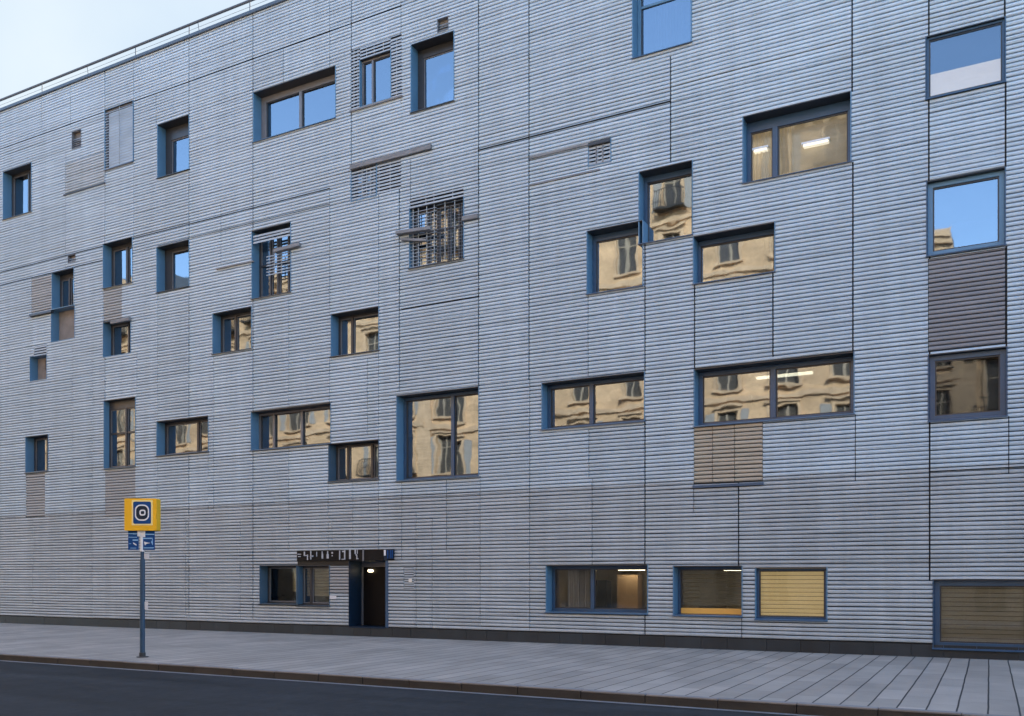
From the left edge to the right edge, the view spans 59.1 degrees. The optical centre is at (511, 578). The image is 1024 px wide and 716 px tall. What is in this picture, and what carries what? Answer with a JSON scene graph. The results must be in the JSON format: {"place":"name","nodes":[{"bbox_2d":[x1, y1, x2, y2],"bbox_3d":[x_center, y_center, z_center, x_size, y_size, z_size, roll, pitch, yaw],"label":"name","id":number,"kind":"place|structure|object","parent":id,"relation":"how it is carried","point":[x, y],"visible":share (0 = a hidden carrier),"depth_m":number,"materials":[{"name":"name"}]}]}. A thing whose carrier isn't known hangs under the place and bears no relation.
{"place":"outdoors","nodes":[
{"label":"outdoors","id":0,"kind":"place"},
{"bbox_2d":[0,0,274,107],"label":"sky","id":1,"kind":"structure","parent":0,"point":[41,40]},
{"bbox_2d":[0,661,791,715],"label":"road","id":2,"kind":"structure","parent":0,"point":[29,689],"depth_m":13.41,"materials":[{"name":"grey asphalt"}]},
{"bbox_2d":[0,623,1023,715],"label":"pavement","id":3,"kind":"structure","parent":0,"point":[983,686],"depth_m":17.41,"materials":[{"name":"grey concrete"}]},
{"bbox_2d":[124,498,160,657],"bbox_3d":[-7.779,-0.017,19.025,0.673,3.334,0.241,0,0,0],"label":"street sign","id":4,"kind":"object","parent":3,"relation":"on","point":[142,518],"visible":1,"depth_m":18.97,"materials":[{"name":"metal"}]},
{"bbox_2d":[0,0,1023,660],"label":"slatted building","id":5,"kind":"structure","parent":3,"relation":"on","point":[518,320],"depth_m":23.45,"materials":[{"name":"grey metal"}]},
{"bbox_2d":[2,162,32,220],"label":"window","id":6,"kind":"structure","parent":5,"relation":"in","point":[17,182],"depth_m":33.71,"materials":[{"name":"glass"}]},
{"bbox_2d":[25,434,49,472],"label":"window","id":7,"kind":"structure","parent":5,"relation":"in","point":[36,447],"depth_m":33.15,"materials":[{"name":"blue metal"}]},
{"bbox_2d":[51,267,74,309],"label":"window","id":8,"kind":"structure","parent":5,"relation":"in","point":[62,281],"depth_m":32.44,"materials":[{"name":"glass"}]},
{"bbox_2d":[103,317,131,357],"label":"window","id":9,"kind":"structure","parent":5,"relation":"in","point":[117,338],"depth_m":31.17,"materials":[{"name":"blue metal"}]},
{"bbox_2d":[102,236,133,288],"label":"window","id":10,"kind":"structure","parent":5,"relation":"in","point":[118,254],"depth_m":31.13,"materials":[{"name":"glass"}]},
{"bbox_2d":[103,100,134,170],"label":"window","id":11,"kind":"structure","parent":5,"relation":"in","point":[119,132],"depth_m":30.77,"materials":[{"name":"grey metal"}]},
{"bbox_2d":[103,396,136,468],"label":"window","id":12,"kind":"structure","parent":5,"relation":"in","point":[119,415],"depth_m":31.02,"materials":[{"name":"clear glass"}]},
{"bbox_2d":[156,114,190,178],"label":"window","id":13,"kind":"structure","parent":5,"relation":"in","point":[173,137],"depth_m":29.88,"materials":[{"name":"glass"}]},
{"bbox_2d":[156,239,190,293],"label":"window","id":14,"kind":"structure","parent":5,"relation":"in","point":[172,260],"depth_m":29.90,"materials":[{"name":"glass"}]},
{"bbox_2d":[155,415,209,456],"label":"window","id":15,"kind":"structure","parent":5,"relation":"in","point":[190,435],"depth_m":29.74,"materials":[{"name":"clear glass"}]},
{"bbox_2d":[211,306,252,354],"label":"window","id":16,"kind":"structure","parent":5,"relation":"in","point":[231,329],"depth_m":28.64,"materials":[{"name":"glass"}]},
{"bbox_2d":[250,222,291,299],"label":"window","id":17,"kind":"structure","parent":5,"relation":"in","point":[270,271],"depth_m":27.87,"materials":[{"name":"glass"}]},
{"bbox_2d":[249,403,331,450],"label":"window","id":18,"kind":"structure","parent":5,"relation":"in","point":[307,425],"depth_m":27.58,"materials":[{"name":"clear glass"}]},
{"bbox_2d":[258,565,328,604],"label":"window","id":19,"kind":"structure","parent":5,"relation":"in","point":[277,583],"depth_m":27.76,"materials":[{"name":"glass"}]},
{"bbox_2d":[252,65,336,142],"bbox_3d":[-6.469,-14.195,27.264,3.229,1.558,0.465,0,0,28],"label":"window","id":20,"kind":"structure","parent":5,"relation":"in","point":[307,100],"depth_m":27.49,"materials":[{"name":"glass"}]},
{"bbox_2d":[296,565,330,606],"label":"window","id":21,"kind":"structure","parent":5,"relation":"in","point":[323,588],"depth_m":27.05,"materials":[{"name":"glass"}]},
{"bbox_2d":[328,439,379,481],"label":"window","id":22,"kind":"structure","parent":5,"relation":"in","point":[355,460],"depth_m":26.47,"materials":[{"name":"glass"}]},
{"bbox_2d":[330,306,380,357],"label":"window","id":23,"kind":"structure","parent":5,"relation":"in","point":[354,331],"depth_m":26.44,"materials":[{"name":"clear glass"}]},
{"bbox_2d":[351,164,377,201],"bbox_3d":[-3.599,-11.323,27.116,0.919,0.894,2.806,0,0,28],"label":"ventilation grille","id":24,"kind":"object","parent":5,"relation":"in","point":[364,181],"depth_m":25.92,"materials":[{"name":"grey metal"}]},
{"bbox_2d":[351,36,401,109],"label":"window","id":25,"kind":"structure","parent":5,"relation":"in","point":[375,70],"depth_m":25.81,"materials":[{"name":"glass"}]},
{"bbox_2d":[409,30,454,113],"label":"window","id":26,"kind":"structure","parent":5,"relation":"in","point":[432,81],"depth_m":25.16,"materials":[{"name":"glass"}]},
{"bbox_2d":[408,196,464,269],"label":"window","id":27,"kind":"structure","parent":5,"relation":"in","point":[445,243],"depth_m":24.93,"materials":[{"name":"blue metal"}]},
{"bbox_2d":[395,386,479,481],"bbox_3d":[-1.975,-3.928,24.891,2.699,2.410,0.465,0,0,28],"label":"window","id":28,"kind":"structure","parent":5,"relation":"in","point":[437,432],"depth_m":25.14,"materials":[{"name":"clear glass"}]},
{"bbox_2d":[541,371,645,429],"bbox_3d":[2.075,-4.422,22.752,2.812,1.227,0.465,0,0,28],"label":"window","id":29,"kind":"structure","parent":5,"relation":"in","point":[617,398],"depth_m":22.92,"materials":[{"name":"clear glass"}]},
{"bbox_2d":[545,564,648,614],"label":"window","id":30,"kind":"structure","parent":5,"relation":"in","point":[572,589],"depth_m":23.45,"materials":[{"name":"glass"}]},
{"bbox_2d":[588,137,611,166],"bbox_3d":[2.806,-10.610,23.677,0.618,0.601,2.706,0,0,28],"label":"ventilation grille","id":31,"kind":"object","parent":5,"relation":"in","point":[601,154],"depth_m":22.50,"materials":[{"name":"grey metal"}]},
{"bbox_2d":[585,220,647,294],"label":"window","id":32,"kind":"structure","parent":5,"relation":"in","point":[614,258],"depth_m":22.65,"materials":[{"name":"glass"}]},
{"bbox_2d":[631,0,692,58],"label":"window","id":33,"kind":"structure","parent":5,"relation":"in","point":[657,25],"depth_m":22.12,"materials":[{"name":"glass"}]},
{"bbox_2d":[637,160,693,246],"bbox_3d":[3.765,-9.017,21.860,1.375,1.788,0.465,0,0,28],"label":"window","id":34,"kind":"structure","parent":5,"relation":"in","point":[665,193],"depth_m":22.02,"materials":[{"name":"glass"}]},
{"bbox_2d":[672,565,742,617],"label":"window","id":35,"kind":"structure","parent":5,"relation":"in","point":[698,591],"depth_m":21.70,"materials":[{"name":"glass"}]},
{"bbox_2d":[692,222,775,284],"bbox_3d":[5.208,-7.519,21.097,1.933,1.152,0.465,0,0,28],"label":"window","id":36,"kind":"structure","parent":5,"relation":"in","point":[748,251],"depth_m":21.25,"materials":[{"name":"glass"}]},
{"bbox_2d":[752,145,768,153],"bbox_3d":[5.799,-9.993,21.071,0.360,0.090,0.180,0,0,28],"label":"ceiling lamp","id":37,"kind":"object","parent":5,"relation":"attached to","point":[760,149],"visible":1,"depth_m":21.02,"materials":[{"name":"beige"}]},
{"bbox_2d":[693,351,854,426],"bbox_3d":[5.965,-4.264,20.697,3.606,1.378,0.465,0,0,28],"label":"window","id":38,"kind":"structure","parent":5,"relation":"in","point":[819,385],"depth_m":20.81,"materials":[{"name":"clear glass"}]},
{"bbox_2d":[754,567,827,621],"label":"window","id":39,"kind":"structure","parent":5,"relation":"in","point":[781,593],"depth_m":20.60,"materials":[{"name":"glass"}]},
{"bbox_2d":[741,91,851,183],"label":"window","id":40,"kind":"structure","parent":5,"relation":"in","point":[784,129],"depth_m":20.67,"materials":[{"name":"glass"}]},
{"bbox_2d":[801,137,830,148],"bbox_3d":[6.892,-9.872,20.494,0.610,0.090,0.180,0,0,28],"label":"ceiling lamp","id":41,"kind":"object","parent":5,"relation":"attached to","point":[816,142],"visible":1,"depth_m":20.45,"materials":[{"name":"beige"}]},
{"bbox_2d":[925,16,1006,100],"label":"window","id":42,"kind":"structure","parent":5,"relation":"in","point":[970,57],"depth_m":19.06,"materials":[{"name":"glass"}]},
{"bbox_2d":[926,166,1006,256],"bbox_3d":[9.407,-7.567,18.755,1.494,1.604,0.245,0,0,28],"label":"window","id":43,"kind":"structure","parent":5,"relation":"in","point":[965,212],"depth_m":18.81,"materials":[{"name":"glass"}]},
{"bbox_2d":[927,346,1007,421],"bbox_3d":[9.457,-4.003,18.787,1.492,1.434,0.347,0,0,28],"label":"window","id":44,"kind":"structure","parent":5,"relation":"in","point":[966,384],"depth_m":18.87,"materials":[{"name":"clear glass"}]},
{"bbox_2d":[932,579,1023,651],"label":"window","id":45,"kind":"structure","parent":5,"relation":"in","point":[966,612],"depth_m":18.84,"materials":[{"name":"glass"}]},
{"label":"ground","id":46,"kind":"structure","parent":0,"visible":0},
{"bbox_2d":[0,660,814,715],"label":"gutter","id":47,"kind":"object","parent":46,"relation":"on","point":[443,690],"depth_m":14.33,"materials":[{"name":"grey concrete"}]},
{"bbox_2d":[0,653,1010,715],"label":"kerb","id":48,"kind":"structure","parent":46,"relation":"on","point":[815,709],"depth_m":13.86,"materials":[{"name":"concrete"}]}
]}

